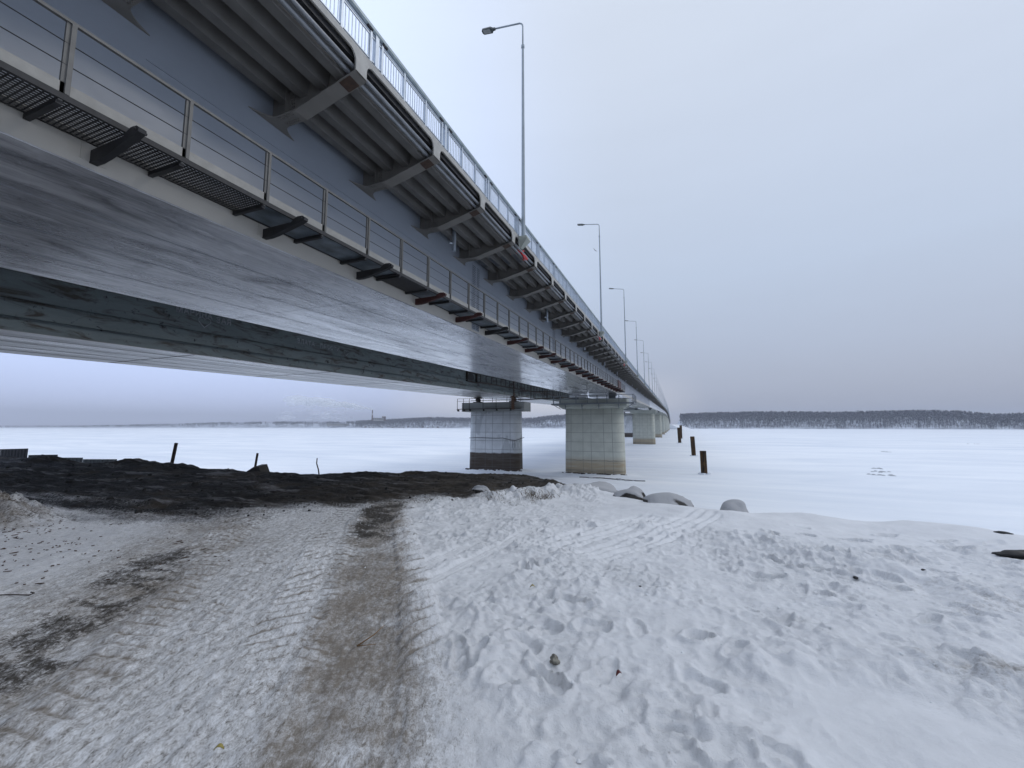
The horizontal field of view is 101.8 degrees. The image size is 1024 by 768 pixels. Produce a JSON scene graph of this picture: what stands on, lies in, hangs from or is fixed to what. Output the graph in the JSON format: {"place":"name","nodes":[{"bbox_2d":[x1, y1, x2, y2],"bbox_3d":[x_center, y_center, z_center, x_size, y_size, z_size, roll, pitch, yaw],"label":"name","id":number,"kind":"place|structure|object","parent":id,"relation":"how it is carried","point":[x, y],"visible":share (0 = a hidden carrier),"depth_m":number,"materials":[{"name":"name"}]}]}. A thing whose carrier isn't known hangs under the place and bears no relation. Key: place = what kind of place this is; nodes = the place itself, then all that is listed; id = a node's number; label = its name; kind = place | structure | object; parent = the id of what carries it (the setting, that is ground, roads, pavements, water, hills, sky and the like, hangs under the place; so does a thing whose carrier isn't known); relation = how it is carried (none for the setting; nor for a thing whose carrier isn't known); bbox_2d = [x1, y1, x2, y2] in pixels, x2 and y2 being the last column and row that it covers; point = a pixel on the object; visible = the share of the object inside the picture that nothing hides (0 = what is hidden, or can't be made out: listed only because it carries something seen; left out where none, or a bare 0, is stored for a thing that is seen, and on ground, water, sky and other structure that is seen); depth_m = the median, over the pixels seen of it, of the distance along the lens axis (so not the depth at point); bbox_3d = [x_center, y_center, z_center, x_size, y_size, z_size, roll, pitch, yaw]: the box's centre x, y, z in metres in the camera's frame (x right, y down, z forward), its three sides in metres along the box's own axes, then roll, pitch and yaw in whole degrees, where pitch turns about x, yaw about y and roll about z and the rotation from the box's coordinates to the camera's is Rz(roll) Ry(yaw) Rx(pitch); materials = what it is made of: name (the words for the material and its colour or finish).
{"place":"outdoors","nodes":[
{"label":"outdoors","id":0,"kind":"place"},
{"bbox_2d":[337,403,372,409],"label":"smoke","id":1,"kind":"object","parent":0,"point":[346,404],"visible":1,"depth_m":2763.47,"materials":[{"name":"white"}]},
{"bbox_2d":[0,454,1023,767],"bbox_3d":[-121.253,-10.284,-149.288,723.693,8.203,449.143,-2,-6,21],"label":"ground","id":2,"kind":"structure","parent":0,"point":[250,654],"depth_m":3.28,"materials":[{"name":"white snow"}]},
{"bbox_2d":[0,448,27,457],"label":"sheet wall panel","id":3,"kind":"structure","parent":2,"relation":"on","point":[21,453],"depth_m":24.21,"materials":[{"name":"grey metal"}]},
{"bbox_2d":[0,591,34,595],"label":"twig","id":4,"kind":"object","parent":2,"relation":"on","point":[19,594],"visible":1,"depth_m":3.87,"materials":[{"name":"brown wood"}]},
{"bbox_2d":[64,458,82,461],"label":"sheet wall panel","id":5,"kind":"structure","parent":2,"relation":"on","point":[78,459],"depth_m":21.90,"materials":[{"name":"grey metal"}]},
{"bbox_2d":[83,459,116,462],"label":"sheet wall panel","id":6,"kind":"structure","parent":2,"relation":"on","point":[93,460],"depth_m":21.23,"materials":[{"name":"grey metal"}]},
{"bbox_2d":[2,499,229,584],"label":"bark litter","id":7,"kind":"object","parent":2,"relation":"on","point":[60,545],"visible":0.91,"depth_m":5.61,"materials":[{"name":"brown plant"}]},
{"bbox_2d":[170,443,177,462],"bbox_3d":[-14.003,3.153,17.187,0.365,1.444,0.150,-2,-6,21],"label":"wooden post","id":8,"kind":"object","parent":2,"relation":"on","point":[174,453],"visible":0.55,"depth_m":17.17,"materials":[{"name":"brown wood"}]},
{"bbox_2d":[214,743,223,749],"bbox_3d":[-1.444,1.792,2.050,0.055,0.034,0.016,0,-6,4],"label":"fallen leaf","id":9,"kind":"object","parent":2,"relation":"on","point":[220,745],"visible":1,"depth_m":2.05,"materials":[{"name":"plant"}]},
{"bbox_2d":[254,453,258,466],"bbox_3d":[-9.240,3.021,14.988,0.207,1.057,0.100,-2,-6,21],"label":"wooden post","id":10,"kind":"object","parent":2,"relation":"on","point":[256,459],"visible":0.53,"depth_m":14.98,"materials":[{"name":"brown wood"}]},
{"bbox_2d":[246,464,269,471],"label":"concrete slab","id":11,"kind":"structure","parent":2,"relation":"on","point":[262,467],"depth_m":14.13,"materials":[{"name":"grey concrete"}]},
{"bbox_2d":[2,455,547,515],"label":"soil clods","id":12,"kind":"object","parent":2,"relation":"on","point":[192,484],"visible":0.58,"depth_m":10.86,"materials":[{"name":"black soil"}]},
{"bbox_2d":[357,626,382,646],"bbox_3d":[-1.081,1.928,3.188,0.150,0.087,0.171,0,-6,4],"label":"straw stalk","id":13,"kind":"object","parent":2,"relation":"on","point":[359,644],"visible":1,"depth_m":3.14,"materials":[{"name":"beige plant"}]},
{"bbox_2d":[472,485,488,492],"bbox_3d":[-0.728,2.464,9.588,0.450,0.271,0.322,-2,-6,21],"label":"snow clod","id":14,"kind":"object","parent":2,"relation":"on","point":[478,488],"visible":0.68,"depth_m":9.50,"materials":[{"name":"white snow"}]},
{"bbox_2d":[414,487,561,502],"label":"dry grass","id":15,"kind":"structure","parent":2,"relation":"on","point":[533,494],"depth_m":9.15,"materials":[{"name":"brown plant"}]},
{"bbox_2d":[550,654,559,664],"bbox_3d":[0.296,1.904,2.866,0.073,0.076,0.072,-2,-6,21],"label":"stone","id":16,"kind":"object","parent":2,"relation":"on","point":[554,660],"visible":0.99,"depth_m":2.85,"materials":[{"name":"grey stone"}]},
{"bbox_2d":[573,481,617,492],"bbox_3d":[2.019,2.806,10.384,1.663,0.681,1.207,-2,-6,21],"label":"boulder","id":17,"kind":"object","parent":2,"relation":"on","point":[606,486],"visible":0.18,"depth_m":10.31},
{"bbox_2d":[613,486,644,500],"bbox_3d":[2.616,2.671,9.252,0.767,0.808,0.588,-2,-6,21],"label":"boulder","id":18,"kind":"object","parent":2,"relation":"on","point":[633,492],"visible":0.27,"depth_m":9.11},
{"bbox_2d":[285,501,1005,766],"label":"snow crumbs","id":19,"kind":"object","parent":2,"relation":"on","point":[675,761],"visible":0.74,"depth_m":3.62,"materials":[{"name":"white snow"}]},
{"bbox_2d":[643,492,693,506],"bbox_3d":[3.235,2.604,8.557,1.021,0.751,0.929,-2,-6,21],"label":"boulder","id":20,"kind":"object","parent":2,"relation":"on","point":[669,498],"visible":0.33,"depth_m":8.42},
{"bbox_2d":[720,499,748,512],"bbox_3d":[4.274,2.530,7.806,0.717,0.693,0.676,5,-8,-39],"label":"boulder","id":21,"kind":"object","parent":2,"relation":"on","point":[735,505],"visible":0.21,"depth_m":7.73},
{"bbox_2d":[993,531,1012,533],"bbox_3d":[7.169,2.217,6.113,0.313,0.139,0.201,-2,-6,21],"label":"driftwood","id":22,"kind":"object","parent":2,"relation":"on","point":[1002,532],"visible":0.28,"depth_m":6.04,"materials":[{"name":"black wood"}]},
{"bbox_2d":[991,550,1023,559],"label":"dark rock","id":23,"kind":"object","parent":2,"relation":"on","point":[1016,554],"visible":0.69,"depth_m":5.04,"materials":[{"name":"black stone"}]},
{"bbox_2d":[0,428,1023,535],"bbox_3d":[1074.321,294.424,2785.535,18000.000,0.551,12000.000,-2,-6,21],"label":"frozen river","id":24,"kind":"structure","parent":0,"point":[971,477],"depth_m":101.77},
{"bbox_2d":[462,396,530,470],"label":"bridge pier","id":25,"kind":"structure","parent":24,"relation":"in","point":[493,448],"depth_m":75.59,"materials":[{"name":"grey concrete"}]},
{"bbox_2d":[0,267,640,411],"bbox_3d":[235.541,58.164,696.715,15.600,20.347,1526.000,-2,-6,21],"label":"old road bridge","id":26,"kind":"structure","parent":25,"relation":"on","point":[42,316],"depth_m":25.27,"materials":[{"name":"paint"}]},
{"bbox_2d":[466,371,571,398],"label":"service gangway","id":27,"kind":"object","parent":26,"relation":"attached to","point":[470,376],"visible":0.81,"depth_m":65.21,"materials":[{"name":"black metal"}]},
{"bbox_2d":[457,381,525,411],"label":"pier head railing","id":28,"kind":"object","parent":25,"relation":"on","point":[513,397],"visible":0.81,"depth_m":75.22,"materials":[{"name":"metal"}]},
{"bbox_2d":[517,391,561,399],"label":"cross gangway","id":29,"kind":"object","parent":25,"relation":"on","point":[537,398],"visible":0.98,"depth_m":73.31,"materials":[{"name":"grey metal"}]},
{"bbox_2d":[465,468,624,474],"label":"ice rubble","id":30,"kind":"object","parent":24,"relation":"on","point":[562,472],"visible":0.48,"depth_m":69.82,"materials":[{"name":"brown"}]},
{"bbox_2d":[559,394,628,473],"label":"bridge pier","id":31,"kind":"structure","parent":24,"relation":"in","point":[595,438],"depth_m":68.94,"materials":[{"name":"paint"}]},
{"bbox_2d":[0,0,669,422],"bbox_3d":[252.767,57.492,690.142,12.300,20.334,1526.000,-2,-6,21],"label":"road bridge","id":32,"kind":"structure","parent":31,"relation":"on","point":[304,86],"depth_m":9.75,"materials":[{"name":"paint"}]},
{"bbox_2d":[0,0,624,392],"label":"inspection walkway","id":33,"kind":"structure","parent":32,"relation":"attached to","point":[273,217],"depth_m":7.50,"materials":[{"name":"paint"}]},
{"bbox_2d":[319,0,666,409],"bbox_3d":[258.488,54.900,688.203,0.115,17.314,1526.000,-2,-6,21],"label":"bridge railing","id":34,"kind":"object","parent":32,"relation":"on","point":[493,194],"visible":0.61,"depth_m":11.98,"materials":[{"name":"metal"}]},
{"bbox_2d":[482,22,529,249],"bbox_3d":[-0.343,-11.118,18.467,2.262,10.921,0.440,-2,-6,22],"label":"street lamp","id":35,"kind":"object","parent":32,"relation":"on","point":[524,240],"visible":1,"depth_m":17.96,"materials":[{"name":"metal"}]},
{"bbox_2d":[510,250,527,259],"bbox_3d":[0.401,-5.758,18.517,1.075,0.363,0.371,5,-8,-43],"label":"red hose coupling","id":36,"kind":"object","parent":32,"relation":"attached to","point":[524,256],"visible":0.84,"depth_m":18.55,"materials":[{"name":"plastic"}]},
{"bbox_2d":[577,224,604,336],"bbox_3d":[7.184,-9.594,38.036,2.262,10.921,0.440,-2,-6,23],"label":"street lamp","id":37,"kind":"object","parent":32,"relation":"on","point":[601,333],"visible":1,"depth_m":37.54,"materials":[{"name":"metal"}]},
{"bbox_2d":[609,288,627,363],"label":"street lamp","id":38,"kind":"object","parent":32,"relation":"on","point":[624,329],"visible":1,"depth_m":57.16,"materials":[{"name":"metal"}]},
{"bbox_2d":[625,320,638,377],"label":"street lamp","id":39,"kind":"object","parent":32,"relation":"on","point":[636,349],"visible":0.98,"depth_m":76.79,"materials":[{"name":"metal"}]},
{"bbox_2d":[641,340,645,385],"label":"street lamp","id":40,"kind":"object","parent":32,"relation":"on","point":[644,369],"visible":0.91,"depth_m":96.08,"materials":[{"name":"metal"}]},
{"bbox_2d":[551,394,635,409],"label":"pier head walkway","id":41,"kind":"structure","parent":31,"relation":"attached to","point":[594,395],"depth_m":69.28,"materials":[{"name":"paint"}]},
{"bbox_2d":[580,477,644,480],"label":"ice crack","id":42,"kind":"object","parent":24,"relation":"on","point":[612,478],"visible":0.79,"depth_m":63.45,"materials":[{"name":"grey ice"}]},
{"bbox_2d":[624,412,632,436],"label":"bridge pier","id":43,"kind":"structure","parent":24,"relation":"in","point":[628,425],"depth_m":319.71,"materials":[{"name":"grey concrete"}]},
{"bbox_2d":[630,408,655,443],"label":"bridge pier","id":44,"kind":"structure","parent":24,"relation":"in","point":[643,426],"depth_m":190.88,"materials":[{"name":"paint"}]},
{"bbox_2d":[654,411,661,437],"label":"bridge pier","id":45,"kind":"structure","parent":24,"relation":"in","point":[658,425],"depth_m":311.89,"materials":[{"name":"paint"}]},
{"bbox_2d":[661,413,664,433],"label":"bridge pier","id":46,"kind":"structure","parent":24,"relation":"in","point":[663,424],"depth_m":433.41,"materials":[{"name":"paint"}]},
{"bbox_2d":[664,414,666,432],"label":"bridge pier","id":47,"kind":"structure","parent":24,"relation":"in","point":[665,423],"depth_m":555.34,"materials":[{"name":"paint"}]},
{"bbox_2d":[677,427,680,442],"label":"steel pile","id":48,"kind":"object","parent":24,"relation":"in","point":[679,434],"visible":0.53,"depth_m":202.67,"materials":[{"name":"brown metal"}]},
{"bbox_2d":[690,436,697,455],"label":"steel pile","id":49,"kind":"object","parent":24,"relation":"in","point":[693,448],"visible":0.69,"depth_m":113.69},
{"bbox_2d":[698,451,710,474],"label":"steel pile","id":50,"kind":"object","parent":24,"relation":"in","point":[703,460],"visible":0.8,"depth_m":69.67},
{"bbox_2d":[589,451,894,480],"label":"snow lumps","id":51,"kind":"object","parent":24,"relation":"on","point":[867,473],"visible":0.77,"depth_m":68.84,"materials":[{"name":"white snow"}]},
{"bbox_2d":[0,416,1023,429],"bbox_3d":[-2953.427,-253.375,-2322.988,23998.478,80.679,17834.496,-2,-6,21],"label":"hills","id":52,"kind":"structure","parent":0,"point":[272,425],"depth_m":1755.37,"materials":[{"name":"plant"}]},
{"bbox_2d":[0,418,422,427],"bbox_3d":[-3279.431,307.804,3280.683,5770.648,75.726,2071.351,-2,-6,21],"label":"forest","id":53,"kind":"object","parent":52,"relation":"on","point":[278,422],"visible":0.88,"depth_m":3659.89,"materials":[{"name":"grey plant"}]},
{"bbox_2d":[327,424,348,425],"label":"warehouse","id":54,"kind":"structure","parent":52,"relation":"on","point":[337,424],"depth_m":3043.11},
{"bbox_2d":[373,418,383,420],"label":"factory hall","id":55,"kind":"structure","parent":52,"relation":"on","point":[378,419],"depth_m":2842.78,"materials":[{"name":"grey"}]},
{"bbox_2d":[355,414,565,427],"bbox_3d":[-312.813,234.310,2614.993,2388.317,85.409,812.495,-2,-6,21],"label":"forest","id":56,"kind":"object","parent":52,"relation":"on","point":[555,417],"visible":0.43,"depth_m":2487.82,"materials":[{"name":"plant"}]},
{"bbox_2d":[679,409,1023,428],"bbox_3d":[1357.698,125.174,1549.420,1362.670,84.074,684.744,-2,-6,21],"label":"forest","id":57,"kind":"object","parent":52,"relation":"on","point":[918,415],"visible":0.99,"depth_m":1560.44,"materials":[{"name":"grey plant"}]},
{"bbox_2d":[0,0,1023,426],"label":"sky","id":58,"kind":"structure","parent":0,"point":[796,205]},
{"bbox_2d":[670,424,689,428],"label":"embankment","id":59,"kind":"structure","parent":0,"point":[674,426],"depth_m":1447.62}
]}

